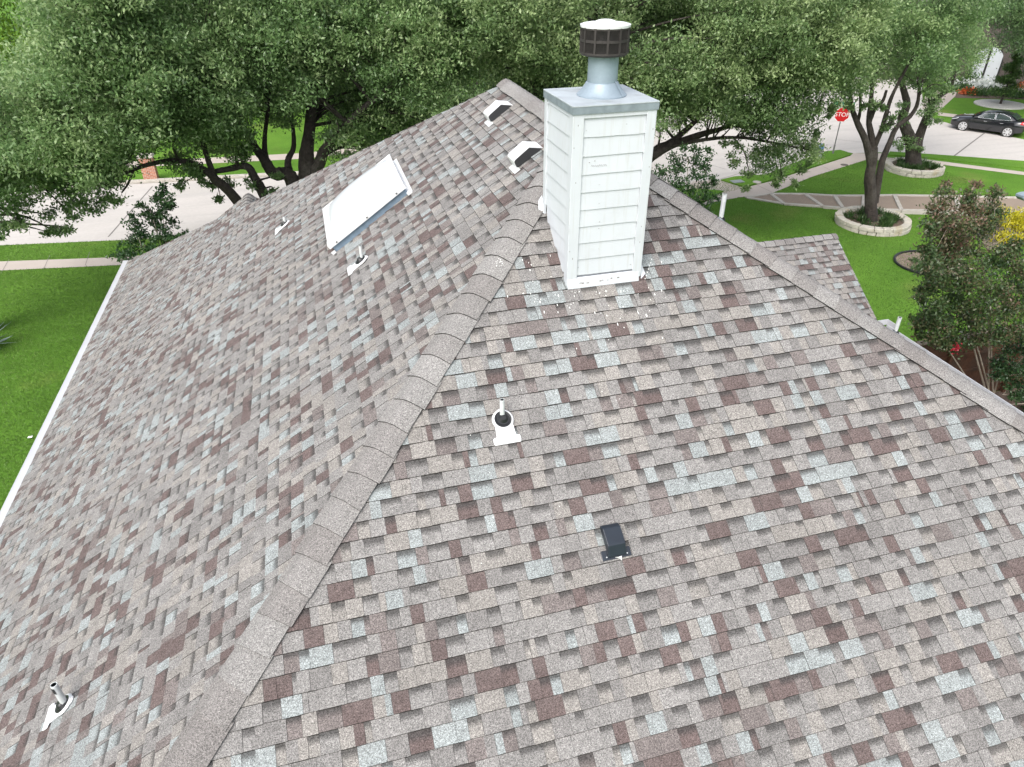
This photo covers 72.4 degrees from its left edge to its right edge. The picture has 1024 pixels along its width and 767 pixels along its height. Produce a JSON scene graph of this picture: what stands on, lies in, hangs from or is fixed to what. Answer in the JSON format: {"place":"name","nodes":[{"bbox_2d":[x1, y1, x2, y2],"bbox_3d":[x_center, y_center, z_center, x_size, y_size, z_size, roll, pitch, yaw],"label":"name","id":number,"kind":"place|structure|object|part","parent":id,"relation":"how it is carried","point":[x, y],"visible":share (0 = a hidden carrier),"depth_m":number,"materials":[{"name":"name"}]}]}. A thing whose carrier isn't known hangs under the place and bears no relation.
{"place":"outdoors","nodes":[
{"label":"outdoors","id":0,"kind":"place"},
{"bbox_2d":[74,149,355,166],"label":"sidewalk","id":1,"kind":"structure","parent":0,"point":[255,158],"depth_m":41.39,"materials":[{"name":"concrete"}]},
{"bbox_2d":[0,156,865,272],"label":"sidewalk","id":2,"kind":"structure","parent":0,"point":[82,262],"depth_m":34.57,"materials":[{"name":"concrete"}]},
{"bbox_2d":[0,0,1023,509],"bbox_3d":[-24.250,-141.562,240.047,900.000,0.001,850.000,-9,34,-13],"label":"ground","id":3,"kind":"structure","parent":0,"point":[280,142],"depth_m":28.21,"materials":[{"name":"green plant"}]},
{"bbox_2d":[0,323,13,343],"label":"agave","id":4,"kind":"object","parent":3,"relation":"on","point":[4,339],"visible":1,"depth_m":22.51,"materials":[{"name":"green plant"}]},
{"bbox_2d":[0,0,50,83],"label":"shade tree","id":5,"kind":"object","parent":3,"relation":"on","point":[8,27],"visible":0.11,"depth_m":41.00,"materials":[{"name":"green plant"}]},
{"bbox_2d":[1,6,51,60],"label":"shade tree","id":6,"kind":"object","parent":3,"relation":"on","point":[20,30],"depth_m":44.88,"materials":[{"name":"green plant"}]},
{"bbox_2d":[0,0,211,240],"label":"oak tree","id":7,"kind":"object","parent":3,"relation":"on","point":[87,75],"visible":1,"depth_m":18.31,"materials":[{"name":"green plant"}]},
{"bbox_2d":[105,178,189,263],"bbox_3d":[-10.723,-3.353,21.017,2.614,5.371,1.305,-9,34,-13],"label":"crape myrtle","id":8,"kind":"object","parent":3,"relation":"on","point":[155,219],"visible":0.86,"depth_m":20.24,"materials":[{"name":"green plant"}]},
{"bbox_2d":[136,153,158,178],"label":"mailbox pillar","id":9,"kind":"structure","parent":3,"relation":"on","point":[153,172],"depth_m":37.38,"materials":[{"name":"orange brick"}]},
{"bbox_2d":[121,0,512,203],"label":"oak tree","id":10,"kind":"object","parent":3,"relation":"on","point":[407,39],"visible":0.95,"depth_m":20.79,"materials":[{"name":"green plant"}]},
{"bbox_2d":[30,114,676,186],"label":"kerb","id":11,"kind":"structure","parent":3,"relation":"on","point":[233,176],"depth_m":37.66,"materials":[{"name":"concrete"}]},
{"bbox_2d":[370,29,509,117],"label":"shade tree","id":12,"kind":"object","parent":3,"relation":"on","point":[471,93],"visible":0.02,"depth_m":43.03,"materials":[{"name":"green plant"}]},
{"bbox_2d":[0,19,1023,766],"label":"house","id":13,"kind":"structure","parent":3,"relation":"on","point":[506,423],"depth_m":6.21,"materials":[{"name":"grey"}]},
{"bbox_2d":[458,9,636,95],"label":"shade tree","id":14,"kind":"object","parent":3,"relation":"on","point":[527,85],"depth_m":48.54,"materials":[{"name":"green plant"}]},
{"bbox_2d":[447,0,905,192],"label":"oak tree","id":15,"kind":"object","parent":3,"relation":"on","point":[541,53],"visible":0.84,"depth_m":22.70,"materials":[{"name":"green plant"}]},
{"bbox_2d":[651,141,721,212],"bbox_3d":[5.737,-5.566,24.168,2.870,5.458,1.500,-9,34,-13],"label":"crape myrtle","id":16,"kind":"object","parent":3,"relation":"on","point":[676,167],"visible":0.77,"depth_m":23.17,"materials":[{"name":"green plant"}]},
{"bbox_2d":[685,180,741,195],"bbox_3d":[9.814,-9.975,35.951,3.894,0.001,2.454,-25,40,-32],"label":"driveway apron","id":17,"kind":"object","parent":3,"relation":"on","point":[720,185],"visible":0.29,"depth_m":36.33,"materials":[{"name":"concrete"}]},
{"bbox_2d":[721,150,849,185],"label":"verge","id":18,"kind":"structure","parent":3,"relation":"on","point":[829,156],"depth_m":38.64,"materials":[{"name":"plant"}]},
{"bbox_2d":[730,179,743,182],"bbox_3d":[11.864,-10.621,36.863,0.640,0.085,0.448,-9,34,-13],"label":"meter box","id":19,"kind":"object","parent":18,"relation":"on","point":[738,181],"visible":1,"depth_m":36.78,"materials":[{"name":"grey plastic"}]},
{"bbox_2d":[832,102,854,153],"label":"stop sign","id":20,"kind":"object","parent":18,"relation":"on","point":[840,116],"visible":0.69,"depth_m":40.19,"materials":[{"name":"red metal"}]},
{"bbox_2d":[834,205,911,236],"bbox_3d":[16.215,-7.358,31.448,3.175,0.945,3.193,-9,34,-13],"label":"stone ring","id":21,"kind":"object","parent":3,"relation":"on","point":[891,223],"visible":0.94,"depth_m":30.93,"materials":[{"name":"beige stone"}]},
{"bbox_2d":[796,0,1009,221],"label":"oak tree","id":22,"kind":"object","parent":3,"relation":"on","point":[923,29],"visible":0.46,"depth_m":27.46,"materials":[{"name":"green plant"}]},
{"bbox_2d":[884,156,945,177],"bbox_3d":[22.084,-11.937,38.422,3.011,0.881,2.969,-9,34,-13],"label":"stone ring","id":23,"kind":"object","parent":3,"relation":"on","point":[926,168],"visible":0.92,"depth_m":37.84,"materials":[{"name":"beige stone"}]},
{"bbox_2d":[896,252,965,274],"bbox_3d":[16.591,-4.748,27.759,2.605,0.001,2.477,-9,34,-13],"label":"mulch bed","id":24,"kind":"object","parent":3,"relation":"on","point":[901,258],"visible":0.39,"depth_m":28.21,"materials":[{"name":"brown soil"}]},
{"bbox_2d":[905,256,921,263],"bbox_3d":[16.104,-4.907,27.886,0.717,0.366,0.747,25,41,33],"label":"bed plant","id":25,"kind":"object","parent":24,"relation":"on","point":[915,260],"visible":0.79,"depth_m":27.87,"materials":[{"name":"green plant"}]},
{"bbox_2d":[907,262,924,272],"bbox_3d":[15.974,-4.492,27.215,1.160,0.490,1.086,-26,41,-34],"label":"bed plant","id":26,"kind":"object","parent":24,"relation":"on","point":[912,268],"visible":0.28,"depth_m":27.28,"materials":[{"name":"green plant"}]},
{"bbox_2d":[893,250,967,276],"bbox_3d":[16.590,-4.773,27.742,2.735,0.100,2.603,-9,34,-13],"label":"bed edging","id":27,"kind":"object","parent":24,"relation":"on","point":[897,263],"visible":0.35,"depth_m":27.79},
{"bbox_2d":[867,0,1023,83],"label":"brick house","id":28,"kind":"structure","parent":3,"relation":"on","point":[999,59],"depth_m":59.11,"materials":[{"name":"grey"}]},
{"bbox_2d":[971,49,989,79],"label":"arched door","id":29,"kind":"structure","parent":28,"relation":"in","point":[981,68],"depth_m":59.60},
{"bbox_2d":[983,47,1002,81],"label":"arched door","id":30,"kind":"structure","parent":28,"relation":"in","point":[991,70],"depth_m":59.23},
{"bbox_2d":[877,0,1023,166],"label":"oak tree","id":31,"kind":"object","parent":3,"relation":"on","point":[912,140],"visible":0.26,"depth_m":36.31,"materials":[{"name":"green plant"}]},
{"bbox_2d":[888,151,1023,168],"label":"verge","id":32,"kind":"structure","parent":3,"relation":"on","point":[1002,162],"depth_m":40.04,"materials":[{"name":"plant"}]},
{"bbox_2d":[917,324,1023,391],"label":"wooden fence","id":33,"kind":"object","parent":3,"relation":"on","point":[967,362],"visible":0.06,"depth_m":19.09,"materials":[{"name":"red wood"}]},
{"bbox_2d":[955,84,1023,98],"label":"flower bed","id":34,"kind":"object","parent":3,"relation":"on","point":[958,95],"visible":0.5,"depth_m":55.02,"materials":[{"name":"brown soil"}]},
{"bbox_2d":[954,80,974,90],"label":"bed plant","id":35,"kind":"object","parent":34,"relation":"on","point":[961,85],"visible":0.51,"depth_m":57.14,"materials":[{"name":"green plant"}]},
{"bbox_2d":[956,86,975,94],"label":"orange flowers","id":36,"kind":"object","parent":34,"relation":"on","point":[963,90],"visible":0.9,"depth_m":55.82,"materials":[{"name":"orange plant"}]},
{"bbox_2d":[948,68,988,83],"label":"bed plant","id":37,"kind":"object","parent":34,"relation":"on","point":[967,77],"visible":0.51,"depth_m":58.84,"materials":[{"name":"green plant"}]},
{"bbox_2d":[939,76,1005,90],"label":"white flowers","id":38,"kind":"object","parent":34,"relation":"on","point":[981,83],"visible":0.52,"depth_m":57.73,"materials":[{"name":"white plant"}]},
{"bbox_2d":[961,86,991,96],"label":"bed plant","id":39,"kind":"object","parent":34,"relation":"on","point":[977,91],"visible":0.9,"depth_m":55.47,"materials":[{"name":"green plant"}]},
{"bbox_2d":[1007,86,1023,98],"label":"bed plant","id":40,"kind":"object","parent":34,"relation":"on","point":[1020,94],"visible":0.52,"depth_m":54.63,"materials":[{"name":"green plant"}]},
{"bbox_2d":[967,0,1023,77],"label":"shade tree","id":41,"kind":"object","parent":3,"relation":"on","point":[1015,17],"visible":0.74,"depth_m":44.62,"materials":[{"name":"green plant"}]},
{"bbox_2d":[974,50,1023,109],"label":"shade tree","id":42,"kind":"object","parent":3,"relation":"on","point":[1011,78],"visible":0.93,"depth_m":51.72,"materials":[{"name":"green plant"}]},
{"bbox_2d":[980,227,1023,249],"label":"gravel bed","id":43,"kind":"object","parent":3,"relation":"on","point":[986,244],"depth_m":29.62,"materials":[{"name":"grey gravel"}]},
{"bbox_2d":[978,224,1022,242],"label":"mauve plant","id":44,"kind":"object","parent":43,"relation":"on","point":[1001,233],"visible":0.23,"depth_m":29.95,"materials":[{"name":"plant"}]},
{"bbox_2d":[987,203,1023,233],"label":"golden shrub","id":45,"kind":"object","parent":43,"relation":"on","point":[1017,218],"visible":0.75,"depth_m":30.78,"materials":[{"name":"yellow plant"}]},
{"bbox_2d":[987,222,1023,245],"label":"golden shrub","id":46,"kind":"object","parent":43,"relation":"on","point":[1005,233],"visible":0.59,"depth_m":29.66,"materials":[{"name":"yellow plant"}]},
{"bbox_2d":[995,388,1023,412],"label":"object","id":47,"kind":"object","parent":3,"relation":"on","point":[1000,395],"depth_m":19.70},
{"bbox_2d":[904,179,1023,393],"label":"crape myrtle","id":48,"kind":"object","parent":47,"relation":"on","point":[930,318],"visible":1,"depth_m":15.46,"materials":[{"name":"green plant"}]},
{"bbox_2d":[986,334,1023,410],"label":"shrub","id":49,"kind":"object","parent":47,"relation":"on","point":[999,365],"visible":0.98,"depth_m":17.75,"materials":[{"name":"green plant"}]},
{"bbox_2d":[1015,192,1023,200],"bbox_3d":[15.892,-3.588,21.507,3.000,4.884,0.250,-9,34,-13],"label":"garden cover","id":50,"kind":"object","parent":3,"relation":"on","point":[1019,195],"visible":1,"depth_m":19.92,"materials":[{"name":"metal"}]},
{"bbox_2d":[0,76,1023,244],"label":"street","id":51,"kind":"structure","parent":0,"point":[196,208],"depth_m":40.02,"materials":[{"name":"concrete"}]},
{"bbox_2d":[950,109,1023,136],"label":"parked car","id":52,"kind":"object","parent":51,"relation":"on","point":[1005,123],"visible":1,"depth_m":44.80,"materials":[{"name":"black paint"}]},
{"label":"side window","id":53,"kind":"part","parent":52,"relation":"part of","materials":[{"name":"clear glass"}]},
{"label":"side window","id":54,"kind":"part","parent":52,"relation":"part of","materials":[{"name":"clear glass"}]},
{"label":"rear window","id":55,"kind":"part","parent":52,"relation":"part of","materials":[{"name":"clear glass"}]},
{"bbox_2d":[683,188,723,201],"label":"verge","id":56,"kind":"structure","parent":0,"point":[717,191],"depth_m":35.37,"materials":[{"name":"plant"}]},
{"bbox_2d":[851,153,881,159],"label":"corner ramp","id":57,"kind":"structure","parent":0,"point":[860,155],"depth_m":41.13,"materials":[{"name":"concrete"}]},
{"bbox_2d":[754,195,1023,210],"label":"garden path","id":58,"kind":"structure","parent":0,"point":[909,202],"depth_m":33.89,"materials":[{"name":"beige concrete"}]},
{"bbox_2d":[745,193,1022,215],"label":"path edging","id":59,"kind":"object","parent":58,"relation":"on","point":[900,209],"visible":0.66,"depth_m":34.00,"materials":[{"name":"concrete"}]},
{"bbox_2d":[922,89,956,109],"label":"cross driveway","id":60,"kind":"structure","parent":0,"point":[948,97],"depth_m":54.73,"materials":[{"name":"concrete"}]},
{"bbox_2d":[938,112,956,116],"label":"cross sidewalk","id":61,"kind":"structure","parent":0,"point":[947,114],"depth_m":50.02,"materials":[{"name":"concrete"}]},
{"bbox_2d":[886,158,1023,174],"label":"side sidewalk","id":62,"kind":"structure","parent":0,"point":[982,168],"depth_m":38.90,"materials":[{"name":"concrete"}]}
]}

